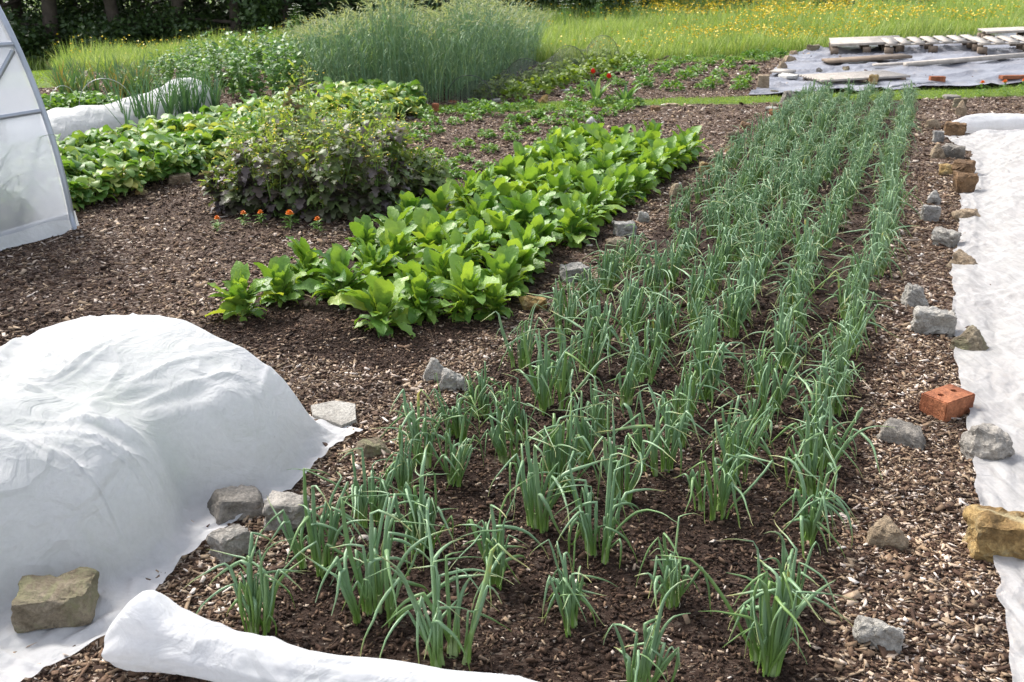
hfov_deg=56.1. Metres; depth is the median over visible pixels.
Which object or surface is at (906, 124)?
spring onion clump
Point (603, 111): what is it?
potato plant
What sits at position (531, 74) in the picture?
strawberry plant
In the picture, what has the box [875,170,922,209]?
spring onion clump
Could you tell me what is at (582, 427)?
spring onion clump
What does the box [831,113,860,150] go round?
spring onion clump
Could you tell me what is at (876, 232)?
spring onion clump
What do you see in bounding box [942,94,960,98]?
stone
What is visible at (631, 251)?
spring onion clump
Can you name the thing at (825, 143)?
spring onion clump
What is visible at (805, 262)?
spring onion clump
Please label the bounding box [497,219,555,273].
spinach plant
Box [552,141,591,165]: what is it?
spinach plant
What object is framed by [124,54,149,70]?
garlic plant
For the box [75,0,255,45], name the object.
broadleaf tree
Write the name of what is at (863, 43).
pallet
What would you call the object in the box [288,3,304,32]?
cow parsley
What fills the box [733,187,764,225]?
spring onion clump
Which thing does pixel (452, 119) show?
potato plant
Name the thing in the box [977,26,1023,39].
pallet
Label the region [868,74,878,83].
stone
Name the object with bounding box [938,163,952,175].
stone
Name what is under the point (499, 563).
spring onion clump
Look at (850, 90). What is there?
spring onion clump
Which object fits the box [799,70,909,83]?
duckboard
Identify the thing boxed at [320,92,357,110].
leafy green plant
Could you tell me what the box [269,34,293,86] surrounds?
broad bean plant
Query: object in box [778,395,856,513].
spring onion clump
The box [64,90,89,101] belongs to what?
salad plant
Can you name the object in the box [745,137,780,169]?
spring onion clump
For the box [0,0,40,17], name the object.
broadleaf tree
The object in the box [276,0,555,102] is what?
rye
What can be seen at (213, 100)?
leek
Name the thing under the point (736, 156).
spring onion clump
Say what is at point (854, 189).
spring onion clump
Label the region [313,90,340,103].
leafy green plant
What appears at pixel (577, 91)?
potato plant
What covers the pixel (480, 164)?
potato plant
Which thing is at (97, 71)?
garlic plant
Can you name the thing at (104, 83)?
garlic plant
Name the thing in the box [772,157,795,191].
spring onion clump
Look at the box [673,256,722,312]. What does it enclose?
spring onion clump
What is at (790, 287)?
spring onion clump
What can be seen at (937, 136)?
stone
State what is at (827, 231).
spring onion clump
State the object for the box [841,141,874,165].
spring onion clump
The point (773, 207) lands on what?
spring onion clump
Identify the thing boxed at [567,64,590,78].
strawberry plant
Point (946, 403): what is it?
brick
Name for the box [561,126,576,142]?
spinach plant
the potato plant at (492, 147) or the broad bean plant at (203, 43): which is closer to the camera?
the potato plant at (492, 147)
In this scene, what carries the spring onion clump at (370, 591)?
on the ground at (608, 614)
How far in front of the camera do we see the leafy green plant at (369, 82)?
11.81 m
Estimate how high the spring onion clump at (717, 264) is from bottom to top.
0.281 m
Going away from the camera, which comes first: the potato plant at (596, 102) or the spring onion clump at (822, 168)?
the spring onion clump at (822, 168)
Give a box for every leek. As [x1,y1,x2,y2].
[93,93,130,124]
[99,84,129,102]
[107,82,134,113]
[124,77,157,119]
[125,77,145,118]
[136,76,153,110]
[136,81,163,118]
[138,77,167,119]
[142,75,175,108]
[149,76,182,114]
[156,75,195,113]
[159,75,183,116]
[160,76,181,101]
[163,77,187,113]
[164,72,196,111]
[171,75,200,113]
[175,72,195,112]
[177,74,189,110]
[179,72,205,113]
[180,70,210,113]
[188,66,210,104]
[191,70,205,95]
[205,68,226,105]
[206,70,226,105]
[206,74,221,104]
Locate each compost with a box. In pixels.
[0,118,970,312]
[0,309,1010,681]
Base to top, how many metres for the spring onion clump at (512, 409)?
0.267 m
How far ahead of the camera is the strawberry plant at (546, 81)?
12.92 m
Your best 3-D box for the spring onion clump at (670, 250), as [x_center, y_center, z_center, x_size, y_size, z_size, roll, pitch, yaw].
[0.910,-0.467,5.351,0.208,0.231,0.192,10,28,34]
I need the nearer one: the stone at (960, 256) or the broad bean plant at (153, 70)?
the stone at (960, 256)
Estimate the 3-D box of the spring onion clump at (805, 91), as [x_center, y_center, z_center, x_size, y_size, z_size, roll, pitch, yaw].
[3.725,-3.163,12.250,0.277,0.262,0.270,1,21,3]
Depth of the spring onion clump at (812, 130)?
9.02 m
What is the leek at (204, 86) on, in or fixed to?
on the ground at (608, 614)
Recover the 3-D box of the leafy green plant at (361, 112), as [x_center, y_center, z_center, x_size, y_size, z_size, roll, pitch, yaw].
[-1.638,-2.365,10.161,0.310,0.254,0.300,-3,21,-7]
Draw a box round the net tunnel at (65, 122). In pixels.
[47,78,211,141]
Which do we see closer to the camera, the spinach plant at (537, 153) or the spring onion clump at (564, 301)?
the spring onion clump at (564, 301)
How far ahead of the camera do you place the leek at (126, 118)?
9.70 m
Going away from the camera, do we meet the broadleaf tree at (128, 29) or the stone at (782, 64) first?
the stone at (782, 64)
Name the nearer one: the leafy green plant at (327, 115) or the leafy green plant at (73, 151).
the leafy green plant at (73, 151)
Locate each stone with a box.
[11,567,99,632]
[135,185,147,194]
[167,172,190,184]
[206,524,255,563]
[207,484,263,524]
[262,490,311,531]
[311,400,356,427]
[354,437,390,458]
[423,357,443,382]
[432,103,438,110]
[438,368,467,391]
[518,295,546,310]
[538,95,547,102]
[559,262,589,282]
[586,116,596,123]
[606,236,627,251]
[612,220,636,236]
[636,211,649,221]
[650,105,660,110]
[669,183,680,196]
[698,161,714,173]
[726,131,740,139]
[739,121,750,128]
[757,74,769,87]
[777,61,787,67]
[778,73,798,78]
[779,90,798,103]
[782,55,795,61]
[789,50,798,54]
[806,44,819,50]
[852,615,904,653]
[866,515,908,550]
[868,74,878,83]
[876,417,925,450]
[900,283,929,306]
[910,305,956,337]
[920,204,940,221]
[924,119,940,128]
[927,190,940,204]
[930,143,945,157]
[931,226,961,247]
[932,130,944,142]
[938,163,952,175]
[941,143,965,158]
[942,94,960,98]
[943,121,966,135]
[946,249,977,267]
[949,325,988,350]
[951,208,980,220]
[952,97,967,107]
[952,159,975,174]
[953,170,978,193]
[955,100,966,115]
[959,423,1014,462]
[961,504,1023,562]
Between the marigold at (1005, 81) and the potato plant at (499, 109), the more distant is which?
the marigold at (1005, 81)
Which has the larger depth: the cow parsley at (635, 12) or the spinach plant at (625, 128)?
the cow parsley at (635, 12)
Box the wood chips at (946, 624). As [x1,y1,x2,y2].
[0,330,1011,681]
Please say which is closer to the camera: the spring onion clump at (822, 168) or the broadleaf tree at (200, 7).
the spring onion clump at (822, 168)
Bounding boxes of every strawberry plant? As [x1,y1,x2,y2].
[468,84,498,98]
[479,79,506,94]
[487,76,513,90]
[493,73,517,83]
[499,79,531,101]
[506,71,534,84]
[510,79,535,96]
[519,69,542,81]
[523,67,548,75]
[526,74,554,93]
[526,78,555,88]
[533,62,558,78]
[540,73,564,88]
[546,60,567,73]
[547,70,568,85]
[555,59,575,67]
[558,57,578,67]
[560,66,586,80]
[560,68,583,82]
[565,56,593,67]
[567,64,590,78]
[575,63,594,73]
[579,50,599,60]
[582,57,609,74]
[591,59,612,72]
[597,57,616,69]
[601,54,621,67]
[602,47,617,55]
[611,53,628,65]
[617,56,631,62]
[625,51,643,62]
[633,51,646,59]
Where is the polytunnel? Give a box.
[0,6,79,250]
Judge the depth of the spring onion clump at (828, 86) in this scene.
12.56 m
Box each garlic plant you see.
[37,62,84,91]
[40,64,73,92]
[44,61,77,86]
[46,61,64,77]
[46,63,91,96]
[46,66,73,95]
[55,59,76,92]
[58,54,80,89]
[62,72,91,92]
[63,57,87,90]
[64,62,97,92]
[67,52,93,82]
[70,63,96,91]
[82,56,112,85]
[84,61,105,91]
[90,57,122,89]
[94,64,123,95]
[95,54,124,76]
[96,67,128,96]
[97,55,126,75]
[100,61,125,92]
[101,65,136,97]
[103,56,136,89]
[110,69,131,94]
[114,65,151,92]
[115,63,151,93]
[117,61,158,89]
[118,62,150,95]
[119,68,143,92]
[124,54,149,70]
[129,56,168,89]
[131,64,160,93]
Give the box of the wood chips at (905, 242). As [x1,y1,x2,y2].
[0,169,990,334]
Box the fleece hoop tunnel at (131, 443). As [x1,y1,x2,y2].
[0,313,362,681]
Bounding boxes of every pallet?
[829,35,904,53]
[878,34,983,53]
[966,35,1023,53]
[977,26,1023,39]
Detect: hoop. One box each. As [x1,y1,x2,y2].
[79,78,129,105]
[447,35,618,102]
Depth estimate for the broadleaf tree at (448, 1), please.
31.94 m
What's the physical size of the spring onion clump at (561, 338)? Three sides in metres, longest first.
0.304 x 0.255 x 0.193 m
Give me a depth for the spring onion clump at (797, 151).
8.02 m
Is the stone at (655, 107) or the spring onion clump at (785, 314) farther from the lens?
the stone at (655, 107)
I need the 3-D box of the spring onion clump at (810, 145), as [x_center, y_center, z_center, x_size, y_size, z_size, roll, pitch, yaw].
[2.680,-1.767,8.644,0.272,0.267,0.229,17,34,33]
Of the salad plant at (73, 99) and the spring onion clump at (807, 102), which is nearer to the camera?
the spring onion clump at (807, 102)
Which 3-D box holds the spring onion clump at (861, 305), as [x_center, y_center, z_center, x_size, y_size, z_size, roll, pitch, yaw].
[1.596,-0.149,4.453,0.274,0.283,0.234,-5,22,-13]
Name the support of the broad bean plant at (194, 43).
on the ground at (608, 614)
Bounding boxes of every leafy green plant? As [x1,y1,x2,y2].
[55,133,78,146]
[56,141,81,159]
[61,156,77,177]
[62,137,89,148]
[62,154,100,176]
[66,176,94,209]
[69,189,78,210]
[71,128,115,146]
[75,144,99,158]
[76,169,118,206]
[81,148,123,173]
[89,125,119,138]
[92,136,130,152]
[100,124,133,137]
[101,141,151,172]
[101,158,146,195]
[107,134,133,143]
[120,124,156,139]
[120,132,155,154]
[121,120,158,129]
[126,156,162,189]
[135,139,178,172]
[138,114,174,130]
[142,130,178,142]
[151,149,189,181]
[152,125,178,134]
[152,134,199,160]
[165,113,198,131]
[169,130,192,137]
[174,144,207,175]
[176,112,214,127]
[177,132,211,149]
[184,115,218,132]
[186,144,219,170]
[191,125,226,143]
[199,105,231,117]
[202,115,228,126]
[208,137,234,164]
[213,111,230,121]
[213,123,250,139]
[215,103,246,116]
[224,117,248,123]
[226,135,257,155]
[228,110,258,122]
[232,96,262,108]
[237,97,270,115]
[238,120,260,133]
[247,93,274,103]
[248,115,266,125]
[249,129,270,154]
[254,110,271,118]
[257,102,280,109]
[262,105,288,113]
[270,108,305,117]
[272,87,300,101]
[280,96,309,110]
[288,94,314,99]
[293,100,325,122]
[300,82,323,91]
[301,89,324,98]
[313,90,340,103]
[316,84,335,93]
[317,100,339,117]
[317,110,348,122]
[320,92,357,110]
[323,76,348,88]
[335,81,358,87]
[340,86,365,95]
[341,99,373,110]
[342,107,364,128]
[348,106,370,123]
[353,85,376,96]
[355,93,381,105]
[358,78,383,89]
[360,101,381,121]
[365,84,389,102]
[371,102,396,120]
[375,86,397,99]
[380,99,405,117]
[385,80,414,99]
[390,97,418,116]
[397,79,425,97]
[408,96,431,112]
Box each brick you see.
[919,384,974,421]
[929,76,945,81]
[998,75,1023,78]
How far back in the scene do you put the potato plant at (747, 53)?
17.70 m
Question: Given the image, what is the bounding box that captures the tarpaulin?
[749,31,1023,93]
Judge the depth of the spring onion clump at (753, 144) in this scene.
8.76 m
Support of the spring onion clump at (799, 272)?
on the ground at (608, 614)
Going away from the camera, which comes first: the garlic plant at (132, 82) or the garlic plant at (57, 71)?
the garlic plant at (132, 82)
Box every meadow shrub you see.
[716,0,757,11]
[793,0,854,9]
[869,0,928,5]
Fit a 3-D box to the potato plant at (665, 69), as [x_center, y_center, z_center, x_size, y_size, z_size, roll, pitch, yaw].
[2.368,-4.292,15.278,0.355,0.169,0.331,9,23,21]
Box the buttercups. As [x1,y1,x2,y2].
[55,0,1019,57]
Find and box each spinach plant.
[204,261,283,320]
[253,255,306,306]
[286,235,327,290]
[292,243,380,309]
[327,273,415,338]
[345,214,384,260]
[348,237,402,287]
[371,206,417,243]
[375,218,422,275]
[389,255,448,314]
[393,272,453,325]
[394,190,432,220]
[409,207,467,264]
[415,243,463,298]
[418,223,488,266]
[419,180,466,220]
[433,253,499,322]
[438,209,468,250]
[446,169,486,208]
[448,193,493,232]
[459,169,484,195]
[461,215,501,267]
[466,162,502,184]
[466,208,524,247]
[466,275,520,320]
[474,176,521,207]
[476,244,534,298]
[480,185,502,222]
[481,234,544,284]
[491,154,523,181]
[492,189,549,229]
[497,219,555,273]
[507,180,528,196]
[508,212,562,257]
[510,157,548,192]
[512,140,537,183]
[524,144,546,162]
[528,189,559,222]
[533,183,564,216]
[534,127,575,152]
[534,165,584,206]
[535,161,558,182]
[537,134,562,160]
[537,142,566,164]
[539,159,571,172]
[544,190,605,234]
[551,192,597,247]
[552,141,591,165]
[554,160,598,194]
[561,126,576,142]
[561,176,626,225]
[565,117,591,145]
[566,134,597,162]
[579,160,603,181]
[583,122,613,151]
[583,123,603,136]
[588,150,623,182]
[592,127,618,156]
[595,133,640,163]
[597,163,646,204]
[597,175,628,213]
[602,142,627,164]
[611,124,630,137]
[613,123,651,156]
[619,133,637,160]
[623,162,660,197]
[626,144,671,182]
[631,118,662,135]
[632,151,658,186]
[636,137,677,178]
[643,129,660,144]
[664,135,691,170]
[672,131,698,163]
[676,125,709,157]
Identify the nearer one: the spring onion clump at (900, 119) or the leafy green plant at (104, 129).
the leafy green plant at (104, 129)
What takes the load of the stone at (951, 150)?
on the ground at (608, 614)
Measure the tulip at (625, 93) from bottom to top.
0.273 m
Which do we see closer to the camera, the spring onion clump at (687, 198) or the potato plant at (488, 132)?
the spring onion clump at (687, 198)
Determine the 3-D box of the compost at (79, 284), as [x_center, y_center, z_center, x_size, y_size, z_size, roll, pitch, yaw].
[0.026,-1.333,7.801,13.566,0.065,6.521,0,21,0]
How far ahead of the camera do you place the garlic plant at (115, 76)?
12.33 m
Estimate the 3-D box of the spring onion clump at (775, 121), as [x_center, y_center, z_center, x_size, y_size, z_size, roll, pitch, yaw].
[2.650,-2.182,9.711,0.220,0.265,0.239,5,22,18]
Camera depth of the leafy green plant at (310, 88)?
11.14 m
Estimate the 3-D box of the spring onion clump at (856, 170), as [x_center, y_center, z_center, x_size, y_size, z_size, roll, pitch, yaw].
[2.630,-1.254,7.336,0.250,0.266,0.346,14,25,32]
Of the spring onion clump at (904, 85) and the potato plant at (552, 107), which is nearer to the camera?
the potato plant at (552, 107)
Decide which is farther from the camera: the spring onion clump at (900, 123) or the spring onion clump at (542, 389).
the spring onion clump at (900, 123)
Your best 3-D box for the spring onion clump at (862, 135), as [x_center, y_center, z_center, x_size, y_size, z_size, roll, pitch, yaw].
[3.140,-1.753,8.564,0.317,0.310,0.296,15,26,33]
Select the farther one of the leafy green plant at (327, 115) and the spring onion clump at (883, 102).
the spring onion clump at (883, 102)
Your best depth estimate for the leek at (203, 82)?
11.02 m
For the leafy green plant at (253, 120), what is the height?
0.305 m
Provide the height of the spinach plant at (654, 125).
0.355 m
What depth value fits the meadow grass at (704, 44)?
19.32 m
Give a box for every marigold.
[211,215,223,231]
[239,210,251,224]
[253,209,266,223]
[280,210,299,228]
[309,216,326,230]
[975,80,989,94]
[998,79,1009,92]
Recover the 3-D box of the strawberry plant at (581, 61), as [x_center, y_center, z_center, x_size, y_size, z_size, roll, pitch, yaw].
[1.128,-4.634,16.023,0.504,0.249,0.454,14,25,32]
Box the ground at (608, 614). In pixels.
[0,0,1023,681]
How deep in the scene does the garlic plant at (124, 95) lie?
12.24 m
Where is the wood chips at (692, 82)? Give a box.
[43,48,1022,88]
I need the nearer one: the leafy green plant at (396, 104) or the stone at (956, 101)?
the leafy green plant at (396, 104)
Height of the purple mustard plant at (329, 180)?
0.943 m
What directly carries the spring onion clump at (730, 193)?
on the ground at (608, 614)
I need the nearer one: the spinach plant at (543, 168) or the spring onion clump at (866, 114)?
the spinach plant at (543, 168)
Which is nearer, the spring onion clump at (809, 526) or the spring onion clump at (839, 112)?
the spring onion clump at (809, 526)
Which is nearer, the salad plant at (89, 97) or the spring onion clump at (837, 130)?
the spring onion clump at (837, 130)
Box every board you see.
[770,69,795,72]
[822,53,911,62]
[872,62,902,65]
[903,53,1023,65]
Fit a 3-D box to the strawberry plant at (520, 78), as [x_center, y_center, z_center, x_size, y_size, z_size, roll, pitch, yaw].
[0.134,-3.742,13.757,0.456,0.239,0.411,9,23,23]
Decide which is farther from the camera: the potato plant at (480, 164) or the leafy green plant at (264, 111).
the leafy green plant at (264, 111)
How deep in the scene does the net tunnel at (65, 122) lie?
9.70 m
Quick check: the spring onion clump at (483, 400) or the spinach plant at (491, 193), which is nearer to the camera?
the spring onion clump at (483, 400)
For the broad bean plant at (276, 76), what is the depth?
11.70 m
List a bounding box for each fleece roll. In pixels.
[101,590,536,681]
[952,113,1023,132]
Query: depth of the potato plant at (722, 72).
14.95 m
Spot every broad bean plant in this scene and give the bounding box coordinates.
[133,76,143,94]
[139,52,154,77]
[146,64,161,88]
[149,58,161,85]
[152,73,167,88]
[155,49,173,80]
[161,52,173,81]
[162,50,174,79]
[172,46,190,70]
[173,54,189,77]
[175,53,197,77]
[177,46,185,62]
[178,60,200,78]
[180,45,204,75]
[185,39,201,73]
[186,48,199,72]
[188,35,203,62]
[193,42,210,75]
[193,52,209,80]
[197,53,216,89]
[201,41,220,79]
[202,31,227,80]
[209,47,229,93]
[219,31,239,71]
[221,29,246,70]
[222,51,242,98]
[229,52,250,99]
[233,46,248,89]
[236,34,252,64]
[238,48,256,89]
[244,29,265,70]
[244,52,271,96]
[245,39,262,70]
[252,37,268,77]
[257,26,276,67]
[257,32,278,75]
[261,37,284,94]
[262,43,289,98]
[265,25,286,49]
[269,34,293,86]
[272,44,301,90]
[277,38,289,71]
[284,39,303,81]
[285,21,304,46]
[287,45,300,87]
[289,40,304,80]
[300,44,316,84]
[304,46,320,85]
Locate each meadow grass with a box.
[44,0,1023,72]
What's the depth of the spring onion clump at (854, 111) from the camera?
10.70 m
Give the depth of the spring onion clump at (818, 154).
7.84 m
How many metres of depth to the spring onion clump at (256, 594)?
2.43 m
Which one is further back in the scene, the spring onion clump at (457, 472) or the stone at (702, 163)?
the stone at (702, 163)
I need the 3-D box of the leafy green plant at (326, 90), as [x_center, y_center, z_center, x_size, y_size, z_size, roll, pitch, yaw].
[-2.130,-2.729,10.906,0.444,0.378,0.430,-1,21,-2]
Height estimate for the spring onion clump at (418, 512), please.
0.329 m
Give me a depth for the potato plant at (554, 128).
9.71 m
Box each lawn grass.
[31,53,788,87]
[407,84,1023,111]
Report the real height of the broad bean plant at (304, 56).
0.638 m
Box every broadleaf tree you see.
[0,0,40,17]
[0,0,47,55]
[1,0,156,69]
[7,0,80,22]
[10,0,91,45]
[17,0,152,52]
[19,0,192,69]
[67,0,263,50]
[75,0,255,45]
[83,0,162,45]
[127,0,316,43]
[145,0,218,9]
[152,0,241,25]
[159,0,332,38]
[165,0,381,43]
[224,0,356,24]
[255,0,425,26]
[296,0,518,21]
[297,0,440,26]
[397,0,543,10]
[432,0,596,10]
[442,0,660,19]
[544,0,655,8]
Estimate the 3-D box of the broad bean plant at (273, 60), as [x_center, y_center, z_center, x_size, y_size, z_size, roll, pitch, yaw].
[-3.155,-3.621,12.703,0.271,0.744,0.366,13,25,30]
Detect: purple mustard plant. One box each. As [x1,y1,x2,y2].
[198,139,270,214]
[221,94,299,177]
[226,120,318,219]
[249,59,347,185]
[268,86,369,222]
[313,84,415,193]
[330,105,417,218]
[392,134,450,199]
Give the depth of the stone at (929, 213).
6.45 m
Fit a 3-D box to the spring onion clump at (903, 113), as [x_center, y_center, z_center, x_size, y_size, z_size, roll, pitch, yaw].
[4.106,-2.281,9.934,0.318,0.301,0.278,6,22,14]
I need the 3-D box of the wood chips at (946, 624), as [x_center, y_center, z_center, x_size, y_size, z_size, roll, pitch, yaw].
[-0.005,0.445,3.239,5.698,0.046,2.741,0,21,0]
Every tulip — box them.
[585,68,612,100]
[611,83,641,102]
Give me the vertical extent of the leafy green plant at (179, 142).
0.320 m
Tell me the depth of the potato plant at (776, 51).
17.61 m
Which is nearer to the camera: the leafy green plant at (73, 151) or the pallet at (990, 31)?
the leafy green plant at (73, 151)
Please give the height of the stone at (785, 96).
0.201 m
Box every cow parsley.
[258,7,272,36]
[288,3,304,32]
[558,0,574,24]
[592,0,606,20]
[629,1,641,19]
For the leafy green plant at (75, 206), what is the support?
on the ground at (608, 614)
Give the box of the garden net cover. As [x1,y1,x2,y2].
[945,129,1023,681]
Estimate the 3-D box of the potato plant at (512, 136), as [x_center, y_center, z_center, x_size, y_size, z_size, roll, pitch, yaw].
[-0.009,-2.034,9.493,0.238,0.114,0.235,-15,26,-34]
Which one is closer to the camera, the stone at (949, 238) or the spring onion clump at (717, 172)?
the stone at (949, 238)
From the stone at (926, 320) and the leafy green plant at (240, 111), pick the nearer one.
the stone at (926, 320)
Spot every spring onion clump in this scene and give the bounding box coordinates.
[187,526,310,635]
[260,468,373,589]
[288,448,409,528]
[297,491,496,656]
[360,445,454,570]
[362,519,529,669]
[369,425,439,498]
[379,389,461,468]
[419,415,483,490]
[422,373,485,440]
[450,361,507,437]
[450,477,548,614]
[473,390,525,465]
[475,373,549,442]
[481,299,551,369]
[488,412,615,540]
[512,328,620,415]
[523,390,605,493]
[527,278,590,334]
[530,523,616,637]
[537,325,592,393]
[547,453,675,568]
[548,302,627,378]
[549,390,621,464]
[550,265,607,319]
[561,263,617,306]
[570,288,643,357]
[579,369,622,433]
[581,241,652,292]
[586,238,635,281]
[588,397,690,516]
[595,387,719,477]
[602,578,692,681]
[606,340,662,405]
[613,261,659,324]
[613,265,686,343]
[616,224,661,270]
[619,319,680,384]
[624,241,678,299]
[628,296,672,360]
[631,375,699,448]
[636,513,710,612]
[638,281,691,341]
[645,229,703,291]
[645,347,735,421]
[658,233,691,276]
[659,521,856,676]
[666,193,690,228]
[666,213,699,263]
[669,297,740,372]
[671,184,694,212]
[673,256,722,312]
[673,323,752,408]
[674,217,713,256]
[674,280,721,328]
[675,429,772,528]
[681,298,739,355]
[683,240,739,297]
[688,168,722,196]
[690,152,731,188]
[690,172,708,203]
[692,191,739,236]
[693,169,747,212]
[694,218,750,271]
[697,181,738,213]
[697,239,741,285]
[700,181,734,227]
[701,403,783,493]
[703,159,729,180]
[706,395,782,473]
[707,145,728,168]
[709,201,744,248]
[711,271,769,338]
[712,149,737,178]
[715,372,786,437]
[716,257,777,322]
[717,170,750,203]
[719,180,772,231]
[722,125,752,158]
[723,143,745,167]
[723,167,756,195]
[724,134,752,159]
[726,244,787,301]
[728,224,752,261]
[729,155,777,191]
[729,239,764,293]
[730,327,798,392]
[731,203,762,239]
[732,120,764,149]
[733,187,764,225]
[734,178,798,219]
[735,142,776,181]
[735,158,791,203]
[735,206,790,266]
[740,302,814,370]
[741,142,779,186]
[744,342,822,413]
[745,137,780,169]
[745,178,776,209]
[747,128,761,154]
[748,134,774,176]
[749,119,768,146]
[751,231,787,278]
[752,208,791,257]
[753,111,778,138]
[753,139,785,163]
[756,531,841,620]
[760,194,793,224]
[761,213,791,248]
[762,132,794,160]
[762,157,798,181]
[762,260,845,312]
[763,117,792,144]
[763,120,779,143]
[763,289,816,341]
[765,113,783,131]
[768,100,793,127]
[768,145,803,169]
[768,373,894,479]
[768,455,858,559]
[769,101,794,124]
[770,129,787,157]
[771,251,822,302]
[772,100,793,116]
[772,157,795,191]
[773,117,800,150]
[773,155,806,196]
[773,185,826,242]
[778,137,811,170]
[778,187,814,217]
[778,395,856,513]
[779,109,808,133]
[779,111,809,143]
[779,162,817,193]
[779,242,844,288]
[780,148,811,179]
[780,210,847,265]
[781,94,802,115]
[781,167,810,207]
[784,190,816,223]
[784,268,826,331]
[785,124,824,154]
[786,205,849,248]
[787,217,825,252]
[788,106,807,124]
[788,115,805,142]
[789,100,817,124]
[789,347,864,416]
[789,367,857,436]
[790,90,803,104]
[790,133,815,156]
[790,221,834,277]
[794,129,819,155]
[794,165,824,198]
[795,87,809,101]
[795,93,817,120]
[797,91,820,110]
[798,83,810,101]
[799,142,816,166]
[799,156,832,190]
[800,111,826,149]
[801,327,865,394]
[802,100,816,124]
[803,90,824,115]
[804,158,832,183]
[805,105,836,135]
[807,144,831,168]
[808,122,831,143]
[808,194,845,233]
[809,79,820,94]
[810,132,831,166]
[810,185,852,216]
[811,108,825,123]
[811,109,842,131]
[811,133,834,156]
[811,281,896,354]
[813,93,843,112]
[814,144,849,180]
[816,81,828,101]
[816,105,834,131]
[816,132,842,154]
[818,87,843,109]
[818,98,838,121]
[819,133,850,166]
[819,264,884,318]
[819,311,873,364]
[820,88,835,101]
[821,104,856,129]
[822,99,845,119]
[823,188,857,228]
[824,78,834,94]
[825,122,848,151]
[825,236,893,297]
[827,113,869,146]
[827,167,863,208]
[827,171,850,198]
[828,116,849,131]
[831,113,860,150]
[832,164,864,192]
[835,94,860,116]
[836,103,860,121]
[836,106,858,126]
[837,277,894,332]
[838,90,850,107]
[838,208,909,263]
[839,78,858,97]
[839,137,878,176]
[840,107,856,124]
[840,126,881,148]
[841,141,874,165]
[841,157,873,187]
[842,152,875,177]
[844,95,859,114]
[845,127,882,152]
[846,132,881,162]
[846,237,900,287]
[851,93,866,107]
[851,118,875,144]
[854,89,869,104]
[855,92,870,107]
[856,102,868,115]
[856,107,879,124]
[856,108,879,133]
[856,229,907,277]
[857,184,920,226]
[859,103,886,117]
[859,115,883,135]
[859,177,909,215]
[860,81,875,92]
[861,113,891,143]
[862,87,872,105]
[863,210,919,250]
[864,144,909,182]
[864,197,912,237]
[866,105,889,129]
[867,88,891,105]
[868,128,911,160]
[869,97,884,113]
[869,168,901,196]
[870,82,878,95]
[870,91,905,119]
[872,127,918,164]
[873,180,906,220]
[875,163,913,193]
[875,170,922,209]
[876,142,910,174]
[878,119,917,150]
[879,103,889,126]
[879,158,902,185]
[880,143,902,169]
[884,100,895,116]
[884,111,909,125]
[885,115,918,144]
[886,89,896,102]
[888,121,906,153]
[889,105,910,122]
[890,115,913,133]
[891,103,915,125]
[891,117,923,134]
[893,105,921,130]
[894,84,920,98]
[899,86,912,103]
[899,95,915,110]
[900,81,916,93]
[900,86,926,102]
[905,100,917,119]
[910,94,920,116]
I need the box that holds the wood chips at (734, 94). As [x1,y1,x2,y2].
[38,82,1023,171]
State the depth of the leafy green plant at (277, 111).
9.53 m
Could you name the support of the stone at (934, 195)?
on the ground at (608, 614)
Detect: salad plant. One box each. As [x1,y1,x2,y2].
[41,92,61,100]
[42,99,69,109]
[43,94,65,106]
[47,95,74,110]
[52,96,87,107]
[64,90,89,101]
[69,94,95,106]
[78,97,101,105]
[89,92,120,104]
[90,95,116,104]
[92,90,122,99]
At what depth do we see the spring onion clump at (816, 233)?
5.67 m
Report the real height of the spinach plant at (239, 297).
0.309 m
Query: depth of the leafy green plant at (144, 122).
8.86 m
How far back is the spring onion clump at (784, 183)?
7.09 m
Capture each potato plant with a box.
[404,121,422,129]
[405,129,430,141]
[412,107,435,117]
[420,115,441,125]
[427,147,445,157]
[428,125,445,133]
[431,155,460,170]
[438,105,456,113]
[444,166,464,178]
[446,116,463,124]
[453,137,476,148]
[454,101,471,109]
[454,152,475,161]
[457,104,481,114]
[463,112,482,121]
[466,98,489,108]
[472,160,491,169]
[475,128,497,137]
[477,99,500,110]
[480,102,504,116]
[480,142,498,152]
[499,122,518,130]
[501,101,519,110]
[502,129,522,140]
[504,113,524,124]
[511,113,531,124]
[515,97,536,107]
[520,124,541,132]
[526,109,546,117]
[526,110,543,117]
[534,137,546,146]
[537,115,558,124]
[538,104,556,112]
[548,125,566,134]
[551,106,576,117]
[556,116,571,124]
[562,95,582,105]
[563,86,586,96]
[571,102,590,112]
[573,110,593,120]
[576,80,594,87]
[585,114,603,122]
[588,96,605,105]
[598,106,617,115]
[599,71,617,80]
[602,94,620,102]
[610,77,628,85]
[612,65,628,72]
[612,99,635,110]
[620,62,638,68]
[624,96,645,105]
[631,58,648,66]
[631,76,653,87]
[632,66,649,74]
[639,72,655,81]
[650,65,670,75]
[654,61,672,70]
[660,79,684,91]
[665,59,680,66]
[671,56,686,63]
[674,69,697,79]
[685,54,698,60]
[685,65,703,73]
[691,63,708,71]
[694,79,714,89]
[701,57,716,65]
[704,75,723,84]
[710,68,728,76]
[711,54,725,59]
[719,60,735,68]
[723,56,744,64]
[729,80,751,89]
[730,73,753,81]
[739,50,756,57]
[739,64,759,73]
[749,48,761,54]
[754,55,769,61]
[760,51,774,57]
[772,47,787,55]
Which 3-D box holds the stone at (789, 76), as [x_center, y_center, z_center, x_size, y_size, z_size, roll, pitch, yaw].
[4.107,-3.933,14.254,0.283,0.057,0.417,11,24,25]
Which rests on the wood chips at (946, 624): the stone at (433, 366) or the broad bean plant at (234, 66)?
the stone at (433, 366)
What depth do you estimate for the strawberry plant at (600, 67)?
15.20 m
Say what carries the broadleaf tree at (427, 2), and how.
on the ground at (608, 614)

